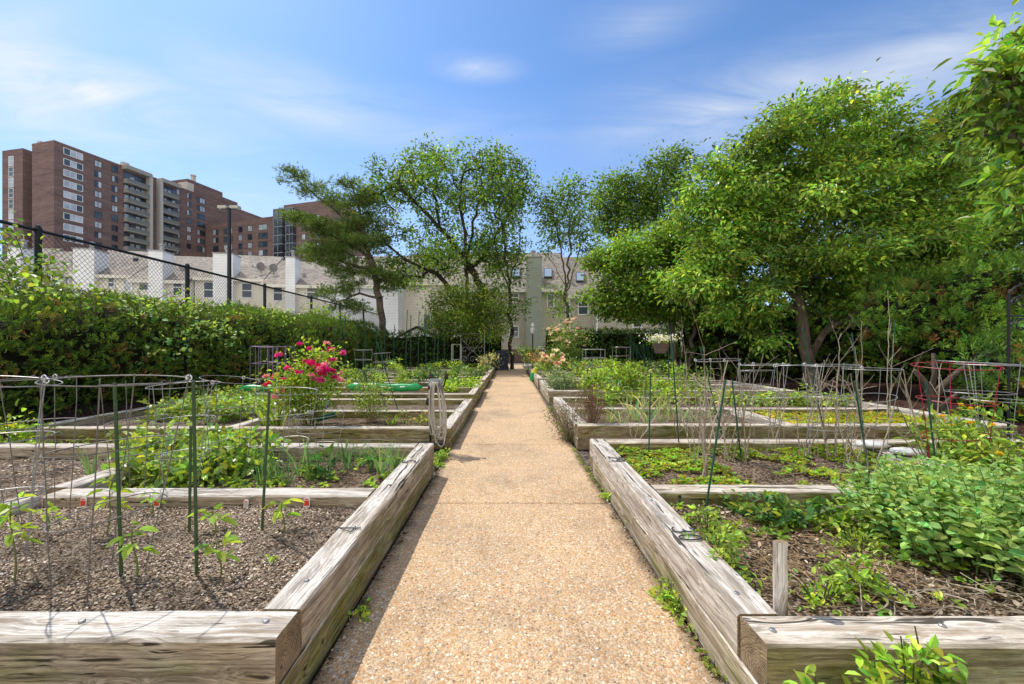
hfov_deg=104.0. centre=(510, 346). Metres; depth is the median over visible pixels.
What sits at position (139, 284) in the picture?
window
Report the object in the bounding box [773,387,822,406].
vegetable plant
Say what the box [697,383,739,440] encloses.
bare cane
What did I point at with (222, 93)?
sky
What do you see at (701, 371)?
vegetable plant
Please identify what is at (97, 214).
window
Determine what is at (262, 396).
strawberry plant
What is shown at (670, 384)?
vegetable plant
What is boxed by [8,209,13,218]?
window
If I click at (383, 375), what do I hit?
vegetable plant
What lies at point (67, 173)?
window
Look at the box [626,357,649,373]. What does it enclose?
vegetable plant
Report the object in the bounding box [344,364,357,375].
vegetable plant
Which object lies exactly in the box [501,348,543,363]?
brick wall
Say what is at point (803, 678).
weed sprout
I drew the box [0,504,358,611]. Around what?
wood chips
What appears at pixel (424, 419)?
plant
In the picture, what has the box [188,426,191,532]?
stake
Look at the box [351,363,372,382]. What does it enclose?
vegetable plant
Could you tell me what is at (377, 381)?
vegetable plant
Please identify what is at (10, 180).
window
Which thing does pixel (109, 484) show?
seedling
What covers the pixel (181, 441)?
leafy plant
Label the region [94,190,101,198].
window
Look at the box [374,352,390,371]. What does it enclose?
tomato cage
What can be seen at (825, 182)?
tree
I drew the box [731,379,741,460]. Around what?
stake
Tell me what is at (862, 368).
tomato cage
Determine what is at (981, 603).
wood chips
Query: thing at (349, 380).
vegetable plant
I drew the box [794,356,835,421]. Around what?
bare cane
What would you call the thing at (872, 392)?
shaded bank
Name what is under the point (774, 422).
bare cane
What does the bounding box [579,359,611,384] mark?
vegetable plant
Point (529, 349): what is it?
shrub
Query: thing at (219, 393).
strawberry plant
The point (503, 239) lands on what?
tree
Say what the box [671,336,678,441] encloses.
stake
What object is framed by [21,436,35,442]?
feathery seedling
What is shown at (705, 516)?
plant
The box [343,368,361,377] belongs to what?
vegetable plant
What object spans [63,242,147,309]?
townhouse
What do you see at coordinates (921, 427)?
tomato plant
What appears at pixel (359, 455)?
onion clump
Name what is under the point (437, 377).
vegetable plant
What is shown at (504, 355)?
wheeled bin
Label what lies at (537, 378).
raised bed
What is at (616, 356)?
tomato cage
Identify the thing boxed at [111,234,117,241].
window
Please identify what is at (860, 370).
bare cane
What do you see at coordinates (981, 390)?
tomato cage
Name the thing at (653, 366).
vegetable plant
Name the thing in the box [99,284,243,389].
vine
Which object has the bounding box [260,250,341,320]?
townhouse
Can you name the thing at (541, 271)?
townhouse
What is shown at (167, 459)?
tomato cage
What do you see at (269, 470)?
onion clump
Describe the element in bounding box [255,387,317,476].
tomato cage
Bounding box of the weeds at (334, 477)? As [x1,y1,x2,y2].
[256,456,405,488]
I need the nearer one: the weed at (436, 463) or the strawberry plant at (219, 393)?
the weed at (436, 463)
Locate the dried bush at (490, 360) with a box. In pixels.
[475,352,503,369]
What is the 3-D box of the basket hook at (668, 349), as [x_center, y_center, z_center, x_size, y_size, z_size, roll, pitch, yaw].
[3.929,0.250,10.200,0.221,1.700,0.024,0,0,0]
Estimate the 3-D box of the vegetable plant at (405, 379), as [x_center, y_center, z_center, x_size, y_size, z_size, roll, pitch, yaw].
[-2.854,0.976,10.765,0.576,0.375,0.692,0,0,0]
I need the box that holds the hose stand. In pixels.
[418,371,447,448]
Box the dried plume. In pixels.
[526,350,543,371]
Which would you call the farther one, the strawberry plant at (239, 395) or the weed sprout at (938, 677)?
the strawberry plant at (239, 395)
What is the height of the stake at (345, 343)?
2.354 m
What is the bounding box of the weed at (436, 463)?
[433,458,447,469]
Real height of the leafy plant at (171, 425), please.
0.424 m
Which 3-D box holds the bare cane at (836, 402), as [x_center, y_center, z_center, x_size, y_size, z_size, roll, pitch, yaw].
[2.980,0.407,3.685,0.268,1.386,0.591,0,0,-12]
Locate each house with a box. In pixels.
[328,256,409,336]
[405,255,460,336]
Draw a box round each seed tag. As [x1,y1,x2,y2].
[80,497,86,507]
[153,497,159,507]
[243,499,248,507]
[303,497,309,507]
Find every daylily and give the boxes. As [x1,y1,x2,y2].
[249,401,286,425]
[253,396,297,425]
[381,413,399,424]
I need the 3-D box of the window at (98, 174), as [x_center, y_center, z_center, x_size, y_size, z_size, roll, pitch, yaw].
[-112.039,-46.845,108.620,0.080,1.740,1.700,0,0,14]
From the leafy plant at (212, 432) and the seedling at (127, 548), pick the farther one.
the leafy plant at (212, 432)
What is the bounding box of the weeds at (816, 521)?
[669,499,995,615]
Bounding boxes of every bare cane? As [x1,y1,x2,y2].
[622,382,662,438]
[666,372,705,435]
[668,316,712,466]
[679,270,736,476]
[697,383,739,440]
[707,353,778,461]
[718,351,769,463]
[761,366,802,438]
[786,384,831,457]
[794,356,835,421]
[803,317,873,460]
[826,347,898,475]
[826,391,891,465]
[842,315,870,422]
[879,294,930,419]
[890,352,945,461]
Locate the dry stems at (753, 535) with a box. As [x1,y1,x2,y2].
[686,510,990,613]
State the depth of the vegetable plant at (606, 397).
7.61 m
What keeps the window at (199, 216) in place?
in the apartment building
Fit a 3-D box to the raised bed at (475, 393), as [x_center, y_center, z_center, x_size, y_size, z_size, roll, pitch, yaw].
[-3.592,1.172,10.085,5.626,0.307,2.944,0,0,0]
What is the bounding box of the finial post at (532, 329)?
[530,322,534,366]
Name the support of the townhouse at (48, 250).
on the ground
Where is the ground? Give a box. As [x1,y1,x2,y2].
[309,363,725,683]
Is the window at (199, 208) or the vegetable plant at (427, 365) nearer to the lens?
the vegetable plant at (427, 365)
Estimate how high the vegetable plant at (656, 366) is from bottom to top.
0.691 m
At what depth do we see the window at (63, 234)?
103.54 m
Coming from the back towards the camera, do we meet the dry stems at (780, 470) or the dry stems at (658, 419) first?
the dry stems at (658, 419)
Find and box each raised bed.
[0,443,433,683]
[14,398,472,448]
[218,382,482,407]
[309,373,489,388]
[358,367,494,378]
[528,367,666,374]
[534,372,713,387]
[539,380,793,404]
[553,397,1017,449]
[590,439,1023,683]
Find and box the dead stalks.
[578,380,610,422]
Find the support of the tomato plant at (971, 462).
on the raised bed at (745, 632)
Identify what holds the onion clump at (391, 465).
on the raised bed at (289, 633)
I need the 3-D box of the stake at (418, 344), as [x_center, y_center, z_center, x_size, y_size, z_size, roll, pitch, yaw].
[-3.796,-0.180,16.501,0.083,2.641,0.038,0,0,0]
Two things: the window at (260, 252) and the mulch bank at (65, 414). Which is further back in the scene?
the window at (260, 252)
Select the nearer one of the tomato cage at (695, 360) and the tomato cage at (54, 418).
the tomato cage at (54, 418)
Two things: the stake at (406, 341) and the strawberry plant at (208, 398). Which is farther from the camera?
the stake at (406, 341)
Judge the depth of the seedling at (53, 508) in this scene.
2.25 m
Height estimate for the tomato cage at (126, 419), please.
0.922 m
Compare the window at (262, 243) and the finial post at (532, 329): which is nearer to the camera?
the finial post at (532, 329)
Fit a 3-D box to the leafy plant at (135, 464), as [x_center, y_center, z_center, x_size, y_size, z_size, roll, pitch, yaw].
[-2.969,0.982,3.331,0.587,0.392,0.436,0,0,-27]
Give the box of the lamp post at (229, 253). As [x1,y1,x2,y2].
[217,205,240,304]
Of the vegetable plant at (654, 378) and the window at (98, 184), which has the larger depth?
the window at (98, 184)
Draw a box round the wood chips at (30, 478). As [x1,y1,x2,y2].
[0,457,127,502]
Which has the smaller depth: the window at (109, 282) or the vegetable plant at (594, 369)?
the vegetable plant at (594, 369)
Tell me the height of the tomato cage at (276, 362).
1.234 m
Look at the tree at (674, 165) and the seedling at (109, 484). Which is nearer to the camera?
the seedling at (109, 484)
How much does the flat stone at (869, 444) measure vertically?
0.070 m
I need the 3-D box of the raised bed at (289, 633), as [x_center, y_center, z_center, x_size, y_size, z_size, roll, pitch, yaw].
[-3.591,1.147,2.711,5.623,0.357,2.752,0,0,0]
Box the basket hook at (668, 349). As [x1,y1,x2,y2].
[660,323,668,380]
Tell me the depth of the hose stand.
5.01 m
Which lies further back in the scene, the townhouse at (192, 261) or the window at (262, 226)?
the window at (262, 226)
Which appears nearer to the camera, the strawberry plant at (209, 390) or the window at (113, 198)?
the strawberry plant at (209, 390)
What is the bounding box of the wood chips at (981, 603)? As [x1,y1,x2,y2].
[668,503,1023,615]
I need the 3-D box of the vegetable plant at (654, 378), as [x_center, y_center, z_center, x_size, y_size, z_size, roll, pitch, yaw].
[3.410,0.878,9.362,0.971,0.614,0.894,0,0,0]
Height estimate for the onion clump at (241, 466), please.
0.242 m
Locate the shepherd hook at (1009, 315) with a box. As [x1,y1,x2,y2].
[1007,283,1023,459]
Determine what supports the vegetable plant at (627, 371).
on the raised bed at (549, 394)
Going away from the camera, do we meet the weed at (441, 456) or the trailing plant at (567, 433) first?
the weed at (441, 456)
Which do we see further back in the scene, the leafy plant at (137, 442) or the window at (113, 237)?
the window at (113, 237)
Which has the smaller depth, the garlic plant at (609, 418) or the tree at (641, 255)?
the garlic plant at (609, 418)
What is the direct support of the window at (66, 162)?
in the apartment building
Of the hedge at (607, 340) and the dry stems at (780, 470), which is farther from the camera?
the hedge at (607, 340)
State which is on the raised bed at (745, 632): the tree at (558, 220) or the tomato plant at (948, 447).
the tomato plant at (948, 447)
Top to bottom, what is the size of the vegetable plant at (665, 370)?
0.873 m
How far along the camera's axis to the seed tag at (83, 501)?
2.62 m
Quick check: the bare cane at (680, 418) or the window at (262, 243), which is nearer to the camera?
the bare cane at (680, 418)
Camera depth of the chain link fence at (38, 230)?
10.51 m
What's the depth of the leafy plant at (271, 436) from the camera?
3.63 m
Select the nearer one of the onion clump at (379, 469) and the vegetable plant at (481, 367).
the onion clump at (379, 469)
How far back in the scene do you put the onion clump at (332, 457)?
3.75 m
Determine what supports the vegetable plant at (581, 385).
on the raised bed at (549, 394)
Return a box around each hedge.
[0,279,387,426]
[543,326,682,369]
[676,298,962,385]
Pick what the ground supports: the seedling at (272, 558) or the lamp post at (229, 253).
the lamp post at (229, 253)
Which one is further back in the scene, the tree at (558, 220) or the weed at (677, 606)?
the tree at (558, 220)
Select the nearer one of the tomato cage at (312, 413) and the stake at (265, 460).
the stake at (265, 460)
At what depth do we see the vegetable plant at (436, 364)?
16.36 m
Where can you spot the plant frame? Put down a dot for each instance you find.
(460, 359)
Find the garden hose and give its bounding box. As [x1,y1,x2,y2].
[426,379,446,447]
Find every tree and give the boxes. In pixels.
[272,161,414,335]
[322,132,542,328]
[464,174,537,368]
[525,167,607,329]
[559,212,748,373]
[581,154,660,289]
[626,139,704,271]
[636,57,1021,386]
[819,88,1023,306]
[913,353,984,412]
[914,0,1023,236]
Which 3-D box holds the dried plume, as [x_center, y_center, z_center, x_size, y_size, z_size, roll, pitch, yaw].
[1.145,0.619,17.837,1.015,1.224,0.944,0,0,0]
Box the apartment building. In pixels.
[2,140,364,262]
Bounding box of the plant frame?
[451,344,461,369]
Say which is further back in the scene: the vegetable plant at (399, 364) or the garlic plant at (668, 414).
the vegetable plant at (399, 364)
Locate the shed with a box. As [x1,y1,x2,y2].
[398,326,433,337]
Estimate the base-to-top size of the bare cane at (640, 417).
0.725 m
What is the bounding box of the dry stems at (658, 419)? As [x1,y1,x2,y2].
[595,407,748,422]
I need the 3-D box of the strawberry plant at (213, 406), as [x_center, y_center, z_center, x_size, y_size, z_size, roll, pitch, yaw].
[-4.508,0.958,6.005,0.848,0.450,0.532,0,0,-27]
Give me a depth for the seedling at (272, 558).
1.94 m
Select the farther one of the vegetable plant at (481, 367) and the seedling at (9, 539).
the vegetable plant at (481, 367)
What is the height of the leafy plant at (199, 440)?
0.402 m
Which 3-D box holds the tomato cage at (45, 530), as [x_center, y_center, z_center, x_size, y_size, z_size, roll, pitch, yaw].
[-1.735,0.627,1.773,0.486,1.002,0.486,0,0,0]
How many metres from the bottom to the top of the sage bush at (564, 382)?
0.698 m
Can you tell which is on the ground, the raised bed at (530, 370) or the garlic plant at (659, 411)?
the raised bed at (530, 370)
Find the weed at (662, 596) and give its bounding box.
[647,575,675,600]
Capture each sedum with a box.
[612,442,890,484]
[752,408,926,423]
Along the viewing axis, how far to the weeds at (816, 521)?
2.02 m
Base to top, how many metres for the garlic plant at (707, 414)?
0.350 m
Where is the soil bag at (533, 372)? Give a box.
[530,368,537,381]
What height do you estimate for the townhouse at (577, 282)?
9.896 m
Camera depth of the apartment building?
114.10 m
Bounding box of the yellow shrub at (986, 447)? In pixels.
[906,392,1023,476]
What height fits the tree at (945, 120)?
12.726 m
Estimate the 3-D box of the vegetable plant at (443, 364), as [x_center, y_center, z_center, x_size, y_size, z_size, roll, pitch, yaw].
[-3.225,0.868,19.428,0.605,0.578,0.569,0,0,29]
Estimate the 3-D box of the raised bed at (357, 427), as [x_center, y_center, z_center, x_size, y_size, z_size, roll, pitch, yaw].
[-3.587,1.188,6.634,5.637,0.277,2.980,0,0,0]
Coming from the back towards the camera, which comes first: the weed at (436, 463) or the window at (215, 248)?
the window at (215, 248)
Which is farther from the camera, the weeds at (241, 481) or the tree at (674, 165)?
the tree at (674, 165)
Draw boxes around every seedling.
[0,491,42,581]
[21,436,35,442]
[32,501,67,531]
[62,436,89,442]
[87,474,133,533]
[104,520,159,578]
[136,491,166,513]
[186,503,237,534]
[190,531,241,577]
[263,498,304,532]
[265,554,279,564]
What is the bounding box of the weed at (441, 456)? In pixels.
[434,447,449,461]
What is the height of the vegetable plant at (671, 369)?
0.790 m
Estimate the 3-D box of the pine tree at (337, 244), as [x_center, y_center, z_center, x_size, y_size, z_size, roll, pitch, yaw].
[-9.674,-4.706,23.408,8.173,12.040,4.682,0,0,0]
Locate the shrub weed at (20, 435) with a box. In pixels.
[0,399,58,442]
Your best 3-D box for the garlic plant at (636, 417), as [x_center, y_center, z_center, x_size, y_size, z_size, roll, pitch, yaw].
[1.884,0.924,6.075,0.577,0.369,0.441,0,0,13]
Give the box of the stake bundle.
[633,343,651,372]
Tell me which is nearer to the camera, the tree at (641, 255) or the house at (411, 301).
the tree at (641, 255)
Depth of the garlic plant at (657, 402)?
6.65 m
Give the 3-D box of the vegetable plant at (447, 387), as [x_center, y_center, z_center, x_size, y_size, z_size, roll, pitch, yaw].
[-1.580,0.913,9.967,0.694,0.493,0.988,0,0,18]
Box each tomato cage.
[0,374,69,560]
[0,374,79,528]
[34,373,192,602]
[98,379,170,487]
[145,380,219,487]
[199,375,259,484]
[251,346,277,392]
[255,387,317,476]
[267,346,294,382]
[293,409,344,456]
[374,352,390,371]
[582,349,604,369]
[612,347,630,364]
[694,358,739,434]
[738,370,773,413]
[739,362,790,455]
[774,363,827,454]
[801,363,861,465]
[841,366,903,456]
[910,362,1004,458]
[935,360,1020,440]
[953,362,1023,462]
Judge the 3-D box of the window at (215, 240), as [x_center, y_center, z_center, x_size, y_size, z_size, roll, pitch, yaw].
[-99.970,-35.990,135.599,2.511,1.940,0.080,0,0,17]
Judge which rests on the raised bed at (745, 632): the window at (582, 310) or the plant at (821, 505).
the plant at (821, 505)
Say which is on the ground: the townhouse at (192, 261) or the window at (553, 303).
the townhouse at (192, 261)
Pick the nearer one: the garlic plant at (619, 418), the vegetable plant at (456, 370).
the garlic plant at (619, 418)
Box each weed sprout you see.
[782,664,824,683]
[841,660,900,683]
[852,626,968,683]
[892,647,967,683]
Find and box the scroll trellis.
[461,335,484,361]
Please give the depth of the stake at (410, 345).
16.99 m
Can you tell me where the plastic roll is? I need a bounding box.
[310,411,336,423]
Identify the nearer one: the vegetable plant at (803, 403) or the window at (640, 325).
the vegetable plant at (803, 403)
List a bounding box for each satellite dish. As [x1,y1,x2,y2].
[252,262,264,271]
[265,263,277,273]
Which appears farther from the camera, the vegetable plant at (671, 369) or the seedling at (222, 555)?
the vegetable plant at (671, 369)
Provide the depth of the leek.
3.26 m
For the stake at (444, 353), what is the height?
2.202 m
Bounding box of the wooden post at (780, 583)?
[773,540,787,615]
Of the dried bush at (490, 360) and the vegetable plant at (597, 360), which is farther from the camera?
the dried bush at (490, 360)
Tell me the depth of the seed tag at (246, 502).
2.62 m
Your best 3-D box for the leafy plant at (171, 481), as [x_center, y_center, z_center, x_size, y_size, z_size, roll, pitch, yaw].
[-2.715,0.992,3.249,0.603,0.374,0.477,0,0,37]
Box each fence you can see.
[0,220,378,330]
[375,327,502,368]
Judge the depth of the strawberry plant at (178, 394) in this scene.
7.71 m
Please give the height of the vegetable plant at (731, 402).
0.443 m
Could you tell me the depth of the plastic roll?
6.02 m
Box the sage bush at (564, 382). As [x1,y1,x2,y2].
[539,365,576,390]
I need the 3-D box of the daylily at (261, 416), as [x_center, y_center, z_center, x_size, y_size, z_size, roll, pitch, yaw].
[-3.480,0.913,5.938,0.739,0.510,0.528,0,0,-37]
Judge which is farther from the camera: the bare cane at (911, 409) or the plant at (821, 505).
the bare cane at (911, 409)
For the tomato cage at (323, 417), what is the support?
on the raised bed at (289, 633)
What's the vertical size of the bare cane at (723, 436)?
1.054 m
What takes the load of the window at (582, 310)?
in the townhouse at (577, 282)
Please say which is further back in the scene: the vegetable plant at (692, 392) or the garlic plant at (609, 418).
the vegetable plant at (692, 392)
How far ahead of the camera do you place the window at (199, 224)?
135.89 m
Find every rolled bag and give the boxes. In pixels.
[238,384,299,391]
[346,382,422,391]
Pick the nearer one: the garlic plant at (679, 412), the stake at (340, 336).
the garlic plant at (679, 412)
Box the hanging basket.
[639,329,682,352]
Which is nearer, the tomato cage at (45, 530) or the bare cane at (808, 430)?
the tomato cage at (45, 530)
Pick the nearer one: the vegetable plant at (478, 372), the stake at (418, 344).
the vegetable plant at (478, 372)
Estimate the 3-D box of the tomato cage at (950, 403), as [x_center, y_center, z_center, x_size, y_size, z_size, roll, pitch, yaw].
[3.830,0.658,3.456,0.548,1.034,0.559,0,0,0]
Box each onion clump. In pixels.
[222,453,247,476]
[235,448,252,475]
[238,456,274,484]
[245,448,282,477]
[247,441,290,480]
[267,454,304,484]
[279,435,316,476]
[290,441,335,478]
[293,436,315,472]
[322,445,342,464]
[329,440,368,468]
[333,437,360,461]
[347,438,376,465]
[359,442,380,468]
[365,435,403,474]
[370,443,408,467]
[386,454,408,472]
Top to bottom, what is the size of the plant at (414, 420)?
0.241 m
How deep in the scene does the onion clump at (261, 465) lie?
3.36 m
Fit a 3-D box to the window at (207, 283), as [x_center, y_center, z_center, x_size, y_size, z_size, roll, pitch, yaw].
[-27.512,-5.170,36.444,0.904,1.538,0.080,0,0,-11]
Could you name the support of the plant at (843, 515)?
on the raised bed at (745, 632)
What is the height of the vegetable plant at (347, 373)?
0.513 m
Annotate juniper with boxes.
[850,246,1023,381]
[943,312,1023,422]
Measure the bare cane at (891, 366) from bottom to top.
1.905 m
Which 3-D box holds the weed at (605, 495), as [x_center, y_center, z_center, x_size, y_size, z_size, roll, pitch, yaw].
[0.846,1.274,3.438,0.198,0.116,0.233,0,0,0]
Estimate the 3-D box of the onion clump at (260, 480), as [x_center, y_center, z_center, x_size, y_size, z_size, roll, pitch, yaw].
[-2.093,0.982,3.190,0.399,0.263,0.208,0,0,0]
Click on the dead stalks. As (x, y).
(592, 406)
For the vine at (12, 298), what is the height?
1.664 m
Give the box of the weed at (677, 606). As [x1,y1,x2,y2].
[648,583,686,623]
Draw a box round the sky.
[0,0,1023,304]
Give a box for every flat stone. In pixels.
[854,440,889,448]
[889,447,926,455]
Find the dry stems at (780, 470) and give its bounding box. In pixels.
[623,448,872,484]
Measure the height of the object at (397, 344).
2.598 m
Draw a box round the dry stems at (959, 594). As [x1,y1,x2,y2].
[814,566,1023,615]
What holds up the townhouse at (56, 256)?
on the ground
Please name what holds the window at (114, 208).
in the apartment building
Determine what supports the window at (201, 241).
in the apartment building
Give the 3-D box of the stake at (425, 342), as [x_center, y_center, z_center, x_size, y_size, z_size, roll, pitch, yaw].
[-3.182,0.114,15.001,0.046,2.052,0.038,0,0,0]
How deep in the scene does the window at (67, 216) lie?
103.45 m
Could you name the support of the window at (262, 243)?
in the apartment building
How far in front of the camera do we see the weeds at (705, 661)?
1.80 m
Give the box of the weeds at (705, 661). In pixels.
[547,406,727,681]
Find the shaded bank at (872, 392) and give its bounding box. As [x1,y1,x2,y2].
[680,368,1023,438]
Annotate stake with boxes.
[112,383,122,574]
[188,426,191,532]
[191,380,198,575]
[261,390,270,530]
[340,312,340,366]
[344,314,345,369]
[364,318,365,368]
[375,326,376,368]
[376,341,397,409]
[384,320,385,363]
[405,310,407,370]
[410,320,410,371]
[418,310,419,365]
[425,322,425,362]
[444,338,444,368]
[648,373,651,456]
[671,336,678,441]
[699,346,723,438]
[705,380,726,507]
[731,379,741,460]
[801,327,824,434]
[851,333,864,435]
[853,381,869,474]
[888,321,894,416]
[925,382,935,461]
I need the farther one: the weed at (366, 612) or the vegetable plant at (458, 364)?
the vegetable plant at (458, 364)
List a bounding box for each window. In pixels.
[8,156,13,165]
[8,167,13,176]
[8,177,13,186]
[8,188,13,197]
[8,199,13,208]
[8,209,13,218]
[63,147,82,160]
[63,158,82,170]
[63,169,82,181]
[63,180,82,191]
[63,190,82,201]
[63,201,82,212]
[63,212,82,222]
[63,223,82,233]
[63,234,82,243]
[94,159,101,167]
[94,170,101,178]
[94,180,101,188]
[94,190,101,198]
[94,200,101,208]
[94,211,101,218]
[94,221,101,228]
[94,231,101,238]
[107,278,114,287]
[111,165,117,172]
[111,175,117,182]
[111,185,117,192]
[111,195,117,202]
[111,205,117,212]
[111,215,117,221]
[111,224,117,231]
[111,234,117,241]
[123,279,130,291]
[138,277,147,290]
[172,278,182,295]
[197,197,204,204]
[197,205,204,212]
[197,213,204,220]
[197,221,204,228]
[197,229,204,236]
[197,238,204,244]
[197,246,204,252]
[203,281,212,297]
[213,229,218,234]
[213,237,218,243]
[213,246,218,251]
[238,235,242,240]
[241,283,252,297]
[258,224,267,230]
[258,232,267,238]
[258,241,267,247]
[258,249,267,255]
[273,287,282,301]
[306,288,318,299]
[342,293,352,302]
[423,314,430,328]
[509,325,518,337]
[512,293,518,301]
[547,294,554,306]
[578,299,588,314]
[632,316,642,327]
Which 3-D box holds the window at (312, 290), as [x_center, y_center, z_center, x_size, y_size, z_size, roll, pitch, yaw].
[-18.497,-5.092,37.403,1.148,1.473,0.080,0,0,-11]
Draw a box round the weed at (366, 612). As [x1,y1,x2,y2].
[347,598,372,621]
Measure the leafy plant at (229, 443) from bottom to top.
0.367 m
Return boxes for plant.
[98,421,168,449]
[101,436,188,487]
[106,435,166,467]
[136,398,187,421]
[137,444,213,487]
[142,426,196,451]
[145,419,203,449]
[146,396,189,412]
[157,394,211,421]
[165,434,226,470]
[168,390,204,401]
[168,444,242,487]
[172,395,243,425]
[184,394,217,410]
[188,384,226,397]
[188,388,232,402]
[188,423,234,444]
[201,431,259,463]
[203,439,277,481]
[205,393,244,414]
[209,388,266,414]
[210,425,263,442]
[219,395,257,420]
[221,428,291,477]
[223,384,241,396]
[231,386,262,398]
[231,392,249,405]
[244,394,281,409]
[298,456,323,480]
[309,442,335,479]
[338,368,356,378]
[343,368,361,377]
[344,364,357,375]
[345,372,367,383]
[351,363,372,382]
[356,446,382,471]
[366,372,387,382]
[371,372,392,378]
[372,363,383,371]
[387,357,402,375]
[389,360,404,371]
[390,367,413,381]
[391,377,412,383]
[398,407,416,424]
[406,369,425,378]
[408,367,434,386]
[412,409,427,422]
[417,413,435,425]
[425,363,434,371]
[426,369,444,378]
[430,357,444,371]
[439,359,449,368]
[439,373,460,391]
[445,360,463,368]
[445,362,459,377]
[445,376,481,391]
[447,364,472,386]
[458,375,483,387]
[465,368,479,378]
[472,368,487,375]
[477,365,494,371]
[539,396,605,442]
[564,357,586,374]
[564,358,590,377]
[567,359,614,391]
[578,359,598,374]
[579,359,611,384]
[582,361,624,389]
[586,381,626,406]
[591,357,610,366]
[594,356,634,389]
[599,378,635,403]
[601,408,624,422]
[606,358,621,368]
[606,404,640,422]
[607,361,648,391]
[608,364,635,381]
[612,380,666,404]
[614,392,643,414]
[619,397,653,421]
[624,367,654,394]
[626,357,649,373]
[626,404,668,422]
[628,360,648,377]
[631,397,674,422]
[633,391,666,409]
[637,362,662,377]
[639,387,668,409]
[641,371,669,395]
[642,359,667,374]
[651,365,696,393]
[651,387,687,402]
[652,396,688,420]
[654,354,671,374]
[660,358,688,377]
[663,400,698,420]
[670,380,708,404]
[670,520,751,570]
[673,404,702,421]
[675,366,720,389]
[676,364,703,377]
[686,500,731,540]
[704,399,724,418]
[708,538,765,595]
[711,385,746,405]
[716,489,808,528]
[729,391,771,406]
[745,385,788,405]
[751,492,843,531]
[769,566,852,615]
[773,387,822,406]
[786,378,846,407]
[791,496,886,532]
[813,537,908,603]
[820,387,870,406]
[825,517,897,562]
[831,450,1023,590]
[870,456,1020,496]
[892,414,969,464]
[908,403,986,437]
[923,413,1013,460]
[941,427,1022,476]
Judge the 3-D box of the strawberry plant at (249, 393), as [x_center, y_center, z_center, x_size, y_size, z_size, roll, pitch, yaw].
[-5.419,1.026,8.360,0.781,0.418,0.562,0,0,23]
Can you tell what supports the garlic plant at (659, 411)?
on the raised bed at (584, 433)
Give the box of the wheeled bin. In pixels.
[495,350,509,369]
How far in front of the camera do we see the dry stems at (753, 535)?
1.94 m
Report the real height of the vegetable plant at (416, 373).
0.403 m
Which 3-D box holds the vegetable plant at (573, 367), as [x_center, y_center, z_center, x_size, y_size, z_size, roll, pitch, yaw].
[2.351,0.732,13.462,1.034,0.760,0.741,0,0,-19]
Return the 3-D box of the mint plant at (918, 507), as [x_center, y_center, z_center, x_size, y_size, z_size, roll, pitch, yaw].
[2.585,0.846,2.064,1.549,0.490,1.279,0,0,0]
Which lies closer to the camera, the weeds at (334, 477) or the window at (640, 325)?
the weeds at (334, 477)
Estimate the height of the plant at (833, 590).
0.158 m
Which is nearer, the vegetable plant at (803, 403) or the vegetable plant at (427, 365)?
the vegetable plant at (803, 403)
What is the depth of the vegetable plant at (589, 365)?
14.40 m
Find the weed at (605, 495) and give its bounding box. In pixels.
[598,489,610,501]
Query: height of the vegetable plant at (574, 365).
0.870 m
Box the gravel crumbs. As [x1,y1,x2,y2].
[315,399,723,683]
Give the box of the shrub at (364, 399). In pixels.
[339,369,402,421]
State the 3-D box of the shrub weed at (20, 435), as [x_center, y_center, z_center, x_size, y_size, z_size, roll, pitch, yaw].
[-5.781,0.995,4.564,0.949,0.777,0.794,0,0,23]
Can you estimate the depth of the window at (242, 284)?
37.03 m
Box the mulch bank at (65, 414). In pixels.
[0,366,378,441]
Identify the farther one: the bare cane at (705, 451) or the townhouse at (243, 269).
the townhouse at (243, 269)
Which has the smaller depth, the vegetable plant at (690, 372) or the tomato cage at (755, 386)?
the tomato cage at (755, 386)
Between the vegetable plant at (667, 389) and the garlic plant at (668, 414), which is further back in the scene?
the vegetable plant at (667, 389)
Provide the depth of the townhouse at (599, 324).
33.60 m
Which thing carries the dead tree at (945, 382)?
on the shaded bank at (872, 392)
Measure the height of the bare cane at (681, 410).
1.388 m
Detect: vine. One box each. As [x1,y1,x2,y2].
[0,211,87,294]
[0,269,310,335]
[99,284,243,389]
[300,302,351,328]
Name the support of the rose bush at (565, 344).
on the raised bed at (530, 370)
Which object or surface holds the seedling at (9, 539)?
on the raised bed at (289, 633)
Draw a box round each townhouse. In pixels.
[0,248,63,304]
[4,239,72,301]
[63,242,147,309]
[126,244,212,317]
[191,247,284,315]
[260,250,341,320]
[458,250,567,353]
[562,257,593,333]
[588,266,682,352]
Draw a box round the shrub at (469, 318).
[401,272,525,365]
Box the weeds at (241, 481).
[124,459,304,487]
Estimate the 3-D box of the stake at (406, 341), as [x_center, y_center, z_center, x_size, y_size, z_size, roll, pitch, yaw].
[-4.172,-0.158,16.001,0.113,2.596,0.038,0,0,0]
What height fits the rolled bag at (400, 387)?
0.194 m
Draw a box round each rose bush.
[242,333,356,425]
[531,346,573,375]
[538,317,597,369]
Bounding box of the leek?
[74,444,100,474]
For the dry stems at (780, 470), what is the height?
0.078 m
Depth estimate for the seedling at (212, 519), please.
2.27 m
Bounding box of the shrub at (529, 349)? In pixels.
[507,341,544,372]
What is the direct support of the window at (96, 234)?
in the apartment building
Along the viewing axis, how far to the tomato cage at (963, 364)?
3.38 m
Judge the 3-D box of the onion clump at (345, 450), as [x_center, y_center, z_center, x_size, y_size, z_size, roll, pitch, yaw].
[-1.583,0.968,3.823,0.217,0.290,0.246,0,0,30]
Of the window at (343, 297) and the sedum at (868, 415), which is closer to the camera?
the sedum at (868, 415)

